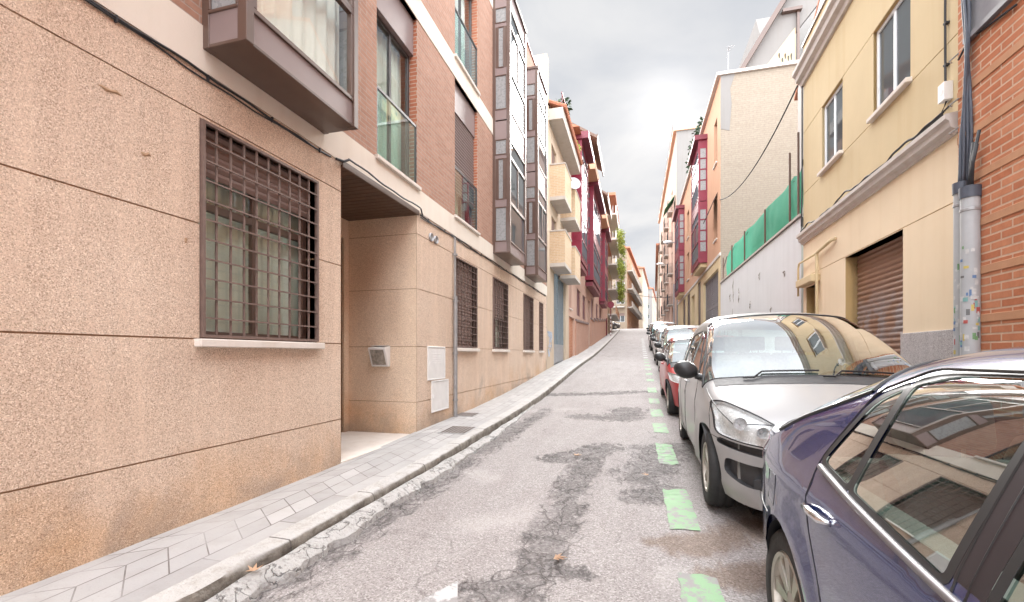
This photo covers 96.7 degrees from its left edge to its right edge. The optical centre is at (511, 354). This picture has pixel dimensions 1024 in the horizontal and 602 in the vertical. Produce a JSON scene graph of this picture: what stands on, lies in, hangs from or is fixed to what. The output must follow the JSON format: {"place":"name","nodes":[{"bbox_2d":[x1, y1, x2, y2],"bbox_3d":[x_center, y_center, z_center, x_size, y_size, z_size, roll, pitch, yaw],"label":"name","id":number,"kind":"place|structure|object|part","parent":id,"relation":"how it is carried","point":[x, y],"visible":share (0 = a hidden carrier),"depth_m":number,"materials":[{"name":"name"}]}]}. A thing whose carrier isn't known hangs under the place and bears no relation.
{"place":"outdoors","nodes":[
{"label":"outdoors","id":0,"kind":"place"},
{"bbox_2d":[0,329,617,601],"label":"pavement","id":1,"kind":"structure","parent":0,"point":[141,571],"depth_m":3.16,"materials":[{"name":"grey concrete"}]},
{"bbox_2d":[438,426,476,433],"bbox_3d":[-0.779,1.114,6.661,0.420,0.047,0.550,0,0,15],"label":"cover plate","id":2,"kind":"object","parent":1,"relation":"on","point":[458,430],"visible":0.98,"depth_m":6.64,"materials":[{"name":"metal"}]},
{"bbox_2d":[457,412,480,416],"bbox_3d":[-0.810,1.075,8.060,0.420,0.040,0.420,0,0,15],"label":"cover plate","id":3,"kind":"object","parent":1,"relation":"on","point":[465,414],"visible":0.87,"depth_m":8.02,"materials":[{"name":"metal"}]},
{"bbox_2d":[608,301,613,335],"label":"traffic sign","id":4,"kind":"object","parent":1,"relation":"on","point":[610,304],"visible":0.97,"depth_m":46.15,"materials":[{"name":"red metal"}]},
{"bbox_2d":[254,328,767,601],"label":"road","id":5,"kind":"structure","parent":0,"point":[508,514],"depth_m":3.51,"materials":[{"name":"grey asphalt"}]},
{"bbox_2d":[205,405,534,601],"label":"gutter","id":6,"kind":"object","parent":5,"relation":"on","point":[286,568],"visible":0.93,"depth_m":3.19,"materials":[{"name":"concrete"}]},
{"bbox_2d":[247,563,263,570],"bbox_3d":[-1.471,1.220,2.608,0.098,0.016,0.087,0,0,15],"label":"fallen leaf","id":7,"kind":"object","parent":6,"relation":"on","point":[254,568],"visible":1,"depth_m":2.60,"materials":[{"name":"plant"}]},
{"bbox_2d":[142,329,619,601],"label":"kerb","id":8,"kind":"structure","parent":5,"relation":"on","point":[208,583],"depth_m":3.25,"materials":[{"name":"concrete"}]},
{"bbox_2d":[418,581,457,601],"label":"road marking","id":9,"kind":"object","parent":5,"relation":"on","point":[448,593],"visible":1,"depth_m":2.45,"materials":[{"name":"white paint"}]},
{"bbox_2d":[554,553,567,559],"bbox_3d":[0.309,1.290,2.892,0.088,0.016,0.100,0,0,15],"label":"fallen leaf","id":10,"kind":"object","parent":5,"relation":"on","point":[558,557],"visible":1,"depth_m":2.90,"materials":[{"name":"plant"}]},
{"bbox_2d":[650,327,670,353],"bbox_3d":[8.265,-0.657,23.756,2.113,1.555,4.100,0,4,15],"label":"parked car","id":11,"kind":"object","parent":5,"relation":"on","point":[656,330],"visible":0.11,"depth_m":23.61,"materials":[{"name":"grey paint"}]},
{"bbox_2d":[646,322,675,350],"bbox_3d":[9.604,-1.163,28.815,2.150,1.774,4.400,0,5,15],"label":"parked car","id":12,"kind":"object","parent":5,"relation":"on","point":[656,325],"visible":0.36,"depth_m":28.54,"materials":[{"name":"white paint"}]},
{"bbox_2d":[650,329,693,364],"bbox_3d":[6.902,-0.332,19.215,2.095,1.515,4.000,0,3,15],"label":"parked car","id":13,"kind":"object","parent":5,"relation":"on","point":[657,338],"visible":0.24,"depth_m":18.73,"materials":[{"name":"silver metal"}]},
{"bbox_2d":[641,338,724,601],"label":"parking line","id":14,"kind":"object","parent":5,"relation":"on","point":[681,514],"visible":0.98,"depth_m":3.62,"materials":[{"name":"green paint"}]},
{"bbox_2d":[654,325,714,371],"bbox_3d":[5.564,-0.073,14.351,2.132,1.674,4.350,0,4,15],"label":"parked car","id":15,"kind":"object","parent":5,"relation":"on","point":[673,331],"visible":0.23,"depth_m":14.17,"materials":[{"name":"silver metal"}]},
{"bbox_2d":[654,335,765,413],"bbox_3d":[4.034,0.348,9.505,2.095,1.525,3.950,0,3,15],"label":"parked car","id":16,"kind":"object","parent":5,"relation":"on","point":[669,378],"visible":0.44,"depth_m":9.03,"materials":[{"name":"red paint"}]},
{"bbox_3d":[3.193,0.255,9.366,0.202,1.049,1.085,0,3,15],"label":"door","id":17,"kind":"part","parent":16,"relation":"part of","materials":[{"name":"red paint"}]},
{"bbox_3d":[3.447,0.200,10.291,0.197,1.048,0.780,0,3,15],"label":"door","id":18,"kind":"part","parent":16,"relation":"part of","materials":[{"name":"red paint"}]},
{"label":"side window","id":19,"kind":"part","parent":16,"relation":"part of","materials":[{"name":"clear glass"}]},
{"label":"side window","id":20,"kind":"part","parent":16,"relation":"part of","materials":[{"name":"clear glass"}]},
{"bbox_2d":[673,312,929,514],"bbox_3d":[2.893,0.405,4.984,2.220,1.776,4.478,0,2,16],"label":"parked car","id":21,"kind":"object","parent":5,"relation":"on","point":[734,408],"visible":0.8,"depth_m":3.98,"materials":[{"name":"silver metal"}]},
{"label":"side window","id":22,"kind":"part","parent":21,"relation":"part of","materials":[{"name":"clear glass"}]},
{"bbox_3d":[2.283,0.335,5.841,0.218,1.224,0.924,0,2,16],"label":"door","id":23,"kind":"part","parent":21,"relation":"part of","materials":[{"name":"silver metal"}]},
{"bbox_3d":[1.992,0.369,4.843,0.224,1.219,1.255,0,2,16],"label":"door","id":24,"kind":"part","parent":21,"relation":"part of","materials":[{"name":"silver metal"}]},
{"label":"side window","id":25,"kind":"part","parent":21,"relation":"part of","materials":[{"name":"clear glass"}]},
{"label":"side window","id":26,"kind":"part","parent":21,"relation":"part of","materials":[{"name":"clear glass"}]},
{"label":"side window","id":27,"kind":"part","parent":21,"relation":"part of","materials":[{"name":"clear glass"}]},
{"bbox_3d":[3.864,0.335,5.387,0.218,1.224,0.924,0,2,16],"label":"door","id":28,"kind":"part","parent":21,"relation":"part of","materials":[{"name":"metal"}]},
{"bbox_2d":[762,346,1023,601],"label":"parked car","id":29,"kind":"object","parent":5,"relation":"on","point":[917,495],"visible":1,"depth_m":1.37,"materials":[{"name":"blue paint"}]},
{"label":"rear window","id":30,"kind":"part","parent":29,"relation":"part of","materials":[{"name":"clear glass"}]},
{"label":"side window","id":31,"kind":"part","parent":29,"relation":"part of","materials":[{"name":"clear glass"}]},
{"bbox_3d":[1.062,0.550,1.273,0.288,1.035,0.865,0,0,15],"label":"door","id":32,"kind":"part","parent":29,"relation":"part of","materials":[{"name":"blue paint"}]},
{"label":"side window","id":33,"kind":"part","parent":29,"relation":"part of","materials":[{"name":"black glass"}]},
{"bbox_3d":[0.808,0.560,0.350,0.284,1.031,1.083,0,0,15],"label":"door","id":34,"kind":"part","parent":29,"relation":"part of","materials":[{"name":"blue paint"}]},
{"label":"side window","id":35,"kind":"part","parent":29,"relation":"part of","materials":[{"name":"black glass"}]},
{"bbox_2d":[612,322,620,328],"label":"parked car","id":36,"kind":"object","parent":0,"point":[615,325],"visible":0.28,"depth_m":65.28,"materials":[{"name":"grey paint"}]},
{"bbox_2d":[517,0,780,316],"label":"sky","id":37,"kind":"structure","parent":0,"point":[627,70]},
{"bbox_3d":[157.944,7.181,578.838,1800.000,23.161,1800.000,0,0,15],"label":"ground","id":38,"kind":"structure","parent":0,"visible":0},
{"bbox_2d":[0,0,547,595],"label":"apartment building","id":39,"kind":"structure","parent":38,"relation":"on","point":[238,238],"depth_m":3.65,"materials":[{"name":"stone"}]},
{"bbox_2d":[194,119,324,348],"bbox_3d":[-2.192,-0.884,3.931,0.319,1.662,1.345,0,0,15],"label":"window","id":40,"kind":"structure","parent":39,"relation":"in","point":[254,211],"depth_m":3.89,"materials":[{"name":"brown metal"}]},
{"bbox_2d":[202,0,357,133],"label":"bay window","id":41,"kind":"structure","parent":39,"relation":"in","point":[303,54],"depth_m":3.88,"materials":[{"name":"brown metal"}]},
{"bbox_2d":[341,238,341,431],"bbox_3d":[-2.752,-0.283,5.982,0.060,2.875,1.601,0,0,15],"label":"door","id":42,"kind":"structure","parent":39,"relation":"in","point":[341,238],"depth_m":6.72,"materials":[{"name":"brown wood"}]},
{"bbox_2d":[368,345,389,366],"bbox_3d":[-1.933,0.026,6.623,0.280,0.308,0.152,0,0,15],"label":"leaflet box","id":43,"kind":"object","parent":39,"relation":"attached to","point":[379,355],"visible":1,"depth_m":6.59,"materials":[{"name":"white metal"}]},
{"bbox_2d":[370,350,385,364],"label":"leaflet window","id":44,"kind":"structure","parent":43,"relation":"in","point":[377,356],"depth_m":6.59,"materials":[{"name":"glass"}]},
{"bbox_2d":[374,0,421,190],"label":"window","id":45,"kind":"structure","parent":39,"relation":"in","point":[393,18],"depth_m":6.22,"materials":[{"name":"clear glass"}]},
{"bbox_2d":[454,83,480,235],"bbox_3d":[-0.958,-3.599,8.529,0.339,2.458,1.270,0,0,15],"label":"window","id":46,"kind":"structure","parent":39,"relation":"in","point":[464,113],"depth_m":8.61,"materials":[{"name":"brown glass"}]},
{"bbox_2d":[454,0,480,95],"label":"window","id":47,"kind":"structure","parent":39,"relation":"in","point":[460,28],"depth_m":8.93,"materials":[{"name":"white glass"}]},
{"bbox_2d":[456,256,479,351],"bbox_3d":[-0.886,-0.884,8.474,0.190,1.662,1.230,0,0,15],"label":"window","id":48,"kind":"structure","parent":39,"relation":"in","point":[464,274],"depth_m":8.60,"materials":[{"name":"brown metal"}]},
{"bbox_2d":[492,277,509,351],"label":"window","id":49,"kind":"structure","parent":39,"relation":"in","point":[498,288],"depth_m":10.68,"materials":[{"name":"brown metal"}]},
{"bbox_2d":[493,0,526,265],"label":"bay window","id":50,"kind":"structure","parent":39,"relation":"in","point":[509,29],"depth_m":10.01,"materials":[{"name":"brown metal"}]},
{"bbox_2d":[523,293,534,352],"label":"window","id":51,"kind":"structure","parent":39,"relation":"in","point":[528,303],"depth_m":13.42,"materials":[{"name":"brown metal"}]},
{"bbox_2d":[524,65,547,282],"bbox_3d":[0.724,-5.145,13.443,0.420,5.850,1.420,0,0,15],"label":"bay window","id":52,"kind":"structure","parent":39,"relation":"in","point":[535,269],"depth_m":12.81,"materials":[{"name":"grey glass"}]},
{"bbox_2d":[539,302,544,352],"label":"window","id":53,"kind":"structure","parent":39,"relation":"in","point":[540,304],"depth_m":14.98,"materials":[{"name":"brown metal"}]},
{"bbox_2d":[533,53,582,368],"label":"apartment building","id":54,"kind":"structure","parent":38,"relation":"on","point":[564,161],"depth_m":17.40,"materials":[{"name":"beige paint"}]},
{"bbox_2d":[547,331,551,356],"bbox_3d":[1.385,-0.367,16.646,0.024,0.933,0.907,0,0,15],"label":"graffiti","id":55,"kind":"object","parent":54,"relation":"attached to","point":[549,333],"visible":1,"depth_m":16.57,"materials":[{"name":"grey paint"}]},
{"bbox_2d":[551,219,554,229],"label":"window","id":56,"kind":"structure","parent":54,"relation":"in","point":[552,223],"depth_m":17.65,"materials":[{"name":"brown wood"}]},
{"bbox_2d":[551,148,554,163],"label":"window","id":57,"kind":"structure","parent":54,"relation":"in","point":[552,154],"depth_m":17.63,"materials":[{"name":"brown wood"}]},
{"bbox_2d":[556,97,572,114],"bbox_3d":[1.980,-9.447,17.686,0.781,1.174,0.994,0,0,15],"label":"potted plant","id":58,"kind":"object","parent":54,"relation":"on","point":[566,100],"visible":0.16,"depth_m":17.62,"materials":[{"name":"green plant"}]},
{"bbox_2d":[569,122,611,357],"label":"apartment building","id":59,"kind":"structure","parent":38,"relation":"on","point":[588,300],"depth_m":28.08,"materials":[{"name":"paint"}]},
{"bbox_2d":[577,290,579,315],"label":"window","id":60,"kind":"structure","parent":59,"relation":"in","point":[578,293],"depth_m":25.40,"materials":[{"name":"glass"}]},
{"bbox_2d":[571,139,587,270],"bbox_3d":[3.527,-7.585,23.506,0.530,6.070,2.940,0,0,15],"label":"bay window","id":61,"kind":"structure","parent":59,"relation":"in","point":[579,239],"depth_m":22.88,"materials":[{"name":"red metal"}]},
{"bbox_2d":[583,297,584,319],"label":"window","id":62,"kind":"structure","parent":59,"relation":"in","point":[583,297],"depth_m":28.12,"materials":[{"name":"red metal"}]},
{"bbox_2d":[585,185,600,292],"bbox_3d":[5.592,-7.535,31.074,0.530,5.870,6.140,0,0,15],"label":"bay window","id":63,"kind":"structure","parent":59,"relation":"in","point":[594,214],"depth_m":28.84,"materials":[{"name":"red metal"}]},
{"bbox_2d":[599,232,607,305],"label":"bay window","id":64,"kind":"structure","parent":59,"relation":"in","point":[604,242],"depth_m":38.57,"materials":[{"name":"red metal"}]},
{"bbox_2d":[607,192,619,333],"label":"apartment building","id":65,"kind":"structure","parent":38,"relation":"on","point":[613,295],"depth_m":53.26,"materials":[{"name":"brown brick"}]},
{"bbox_2d":[613,227,626,260],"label":"balcony creeper","id":66,"kind":"object","parent":65,"relation":"hanging from","point":[621,247],"visible":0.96,"depth_m":51.99,"materials":[{"name":"green plant"}]},
{"bbox_2d":[613,276,626,305],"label":"balcony creeper","id":67,"kind":"object","parent":65,"relation":"hanging from","point":[621,294],"visible":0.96,"depth_m":52.77,"materials":[{"name":"green plant"}]},
{"bbox_2d":[615,257,626,280],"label":"balcony creeper","id":68,"kind":"object","parent":65,"relation":"hanging from","point":[621,268],"visible":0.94,"depth_m":52.33,"materials":[{"name":"green plant"}]},
{"bbox_2d":[612,237,641,328],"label":"apartment building","id":69,"kind":"structure","parent":38,"relation":"on","point":[630,315],"depth_m":80.40,"materials":[{"name":"beige paint"}]},
{"bbox_2d":[616,313,624,321],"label":"window","id":70,"kind":"structure","parent":69,"relation":"in","point":[621,315],"depth_m":77.62,"materials":[{"name":"white glass"}]},
{"bbox_2d":[638,266,649,328],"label":"apartment building","id":71,"kind":"structure","parent":38,"relation":"on","point":[643,308],"depth_m":122.35,"materials":[{"name":"white paint"}]},
{"bbox_2d":[648,287,656,327],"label":"apartment building","id":72,"kind":"structure","parent":38,"relation":"on","point":[652,300],"depth_m":164.91,"materials":[{"name":"white paint"}]},
{"bbox_2d":[655,243,659,321],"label":"apartment building","id":73,"kind":"structure","parent":38,"relation":"on","point":[657,281],"depth_m":71.47,"materials":[{"name":"beige tile"}]},
{"bbox_2d":[658,117,700,326],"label":"apartment building","id":74,"kind":"structure","parent":38,"relation":"on","point":[676,174],"depth_m":42.59,"materials":[{"name":"paint"}]},
{"bbox_2d":[672,0,817,325],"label":"apartment building","id":75,"kind":"structure","parent":38,"relation":"on","point":[750,98],"depth_m":18.68,"materials":[{"name":"beige paint"}]},
{"bbox_2d":[663,240,674,243],"bbox_3d":[12.798,-8.996,36.519,1.266,0.298,0.258,0,0,15],"label":"street lamp","id":76,"kind":"object","parent":75,"relation":"attached to","point":[667,242],"visible":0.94,"depth_m":36.51,"materials":[{"name":"metal"}]},
{"bbox_2d":[675,208,684,296],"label":"bay window","id":77,"kind":"structure","parent":75,"relation":"in","point":[680,217],"depth_m":32.86,"materials":[{"name":"red metal"}]},
{"bbox_2d":[683,299,684,324],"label":"window","id":78,"kind":"structure","parent":75,"relation":"in","point":[684,299],"depth_m":33.24,"materials":[{"name":"grey glass"}]},
{"bbox_2d":[688,294,689,324],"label":"window","id":79,"kind":"structure","parent":75,"relation":"in","point":[689,294],"depth_m":30.15,"materials":[{"name":"glass"}]},
{"bbox_2d":[685,116,703,172],"bbox_3d":[11.049,-12.235,27.041,1.170,1.667,6.598,0,0,15],"label":"roof hedge","id":80,"kind":"object","parent":75,"relation":"on","point":[697,128],"visible":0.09,"depth_m":25.60,"materials":[{"name":"green plant"}]},
{"bbox_2d":[691,139,706,272],"bbox_3d":[9.747,-7.535,23.773,0.430,6.070,3.040,0,0,15],"label":"bay window","id":81,"kind":"structure","parent":75,"relation":"in","point":[699,161],"depth_m":22.36,"materials":[{"name":"red metal"}]},
{"bbox_2d":[698,281,700,324],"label":"window","id":82,"kind":"structure","parent":75,"relation":"in","point":[699,285],"depth_m":25.39,"materials":[{"name":"brown glass"}]},
{"bbox_2d":[720,85,797,199],"bbox_3d":[7.293,-5.897,14.193,0.032,1.033,9.684,0,0,16],"label":"overhead cable","id":83,"kind":"object","parent":75,"relation":"attached to","point":[769,140],"visible":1,"depth_m":11.44,"materials":[{"name":"black rubber"}]},
{"bbox_2d":[719,213,802,353],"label":"boundary wall","id":84,"kind":"structure","parent":38,"relation":"on","point":[762,278],"depth_m":11.89,"materials":[{"name":"paint"}]},
{"bbox_2d":[723,132,802,278],"bbox_3d":[7.385,-3.845,14.194,0.132,1.811,9.336,0,0,15],"label":"netting fence","id":85,"kind":"object","parent":84,"relation":"on","point":[782,210],"visible":0.88,"depth_m":11.89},
{"bbox_2d":[794,0,822,312],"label":"house","id":86,"kind":"structure","parent":38,"relation":"on","point":[797,96],"depth_m":13.49,"materials":[{"name":"white tile"}]},
{"bbox_2d":[792,0,957,382],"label":"house","id":87,"kind":"structure","parent":38,"relation":"on","point":[876,81],"depth_m":6.41,"materials":[{"name":"yellow paint"}]},
{"bbox_2d":[817,81,843,176],"bbox_3d":[5.677,-3.987,8.063,0.165,1.285,1.052,0,0,17],"label":"window","id":88,"kind":"structure","parent":87,"relation":"in","point":[834,107],"depth_m":8.06,"materials":[{"name":"white glass"}]},
{"bbox_2d":[866,0,912,123],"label":"window","id":89,"kind":"structure","parent":87,"relation":"in","point":[893,37],"depth_m":6.07,"materials":[{"name":"white glass"}]},
{"bbox_2d":[957,0,1023,416],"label":"brick building","id":90,"kind":"structure","parent":38,"relation":"on","point":[997,61],"depth_m":4.12,"materials":[{"name":"orange brick"}]},
{"bbox_2d":[952,180,967,378],"bbox_3d":[4.492,-0.286,4.550,0.134,2.873,0.134,0,0,15],"label":"cable conduit","id":91,"kind":"object","parent":90,"relation":"attached to","point":[956,186],"visible":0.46,"depth_m":4.54,"materials":[{"name":"grey plastic"},{"name":"black rubber"},{"name":"galvanised steel"}]},
{"bbox_2d":[958,184,981,377],"bbox_3d":[4.453,-0.240,4.423,0.162,2.790,0.162,0,0,15],"label":"cable conduit","id":92,"kind":"object","parent":90,"relation":"attached to","point":[970,263],"visible":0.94,"depth_m":4.37,"materials":[{"name":"grey plastic"},{"name":"black rubber"},{"name":"galvanised steel"}]},
{"bbox_2d":[948,0,1017,184],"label":"cable bundle","id":93,"kind":"object","parent":90,"relation":"attached to","point":[968,150],"visible":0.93,"depth_m":4.48,"materials":[{"name":"black rubber"},{"name":"galvanised steel"}]}
]}

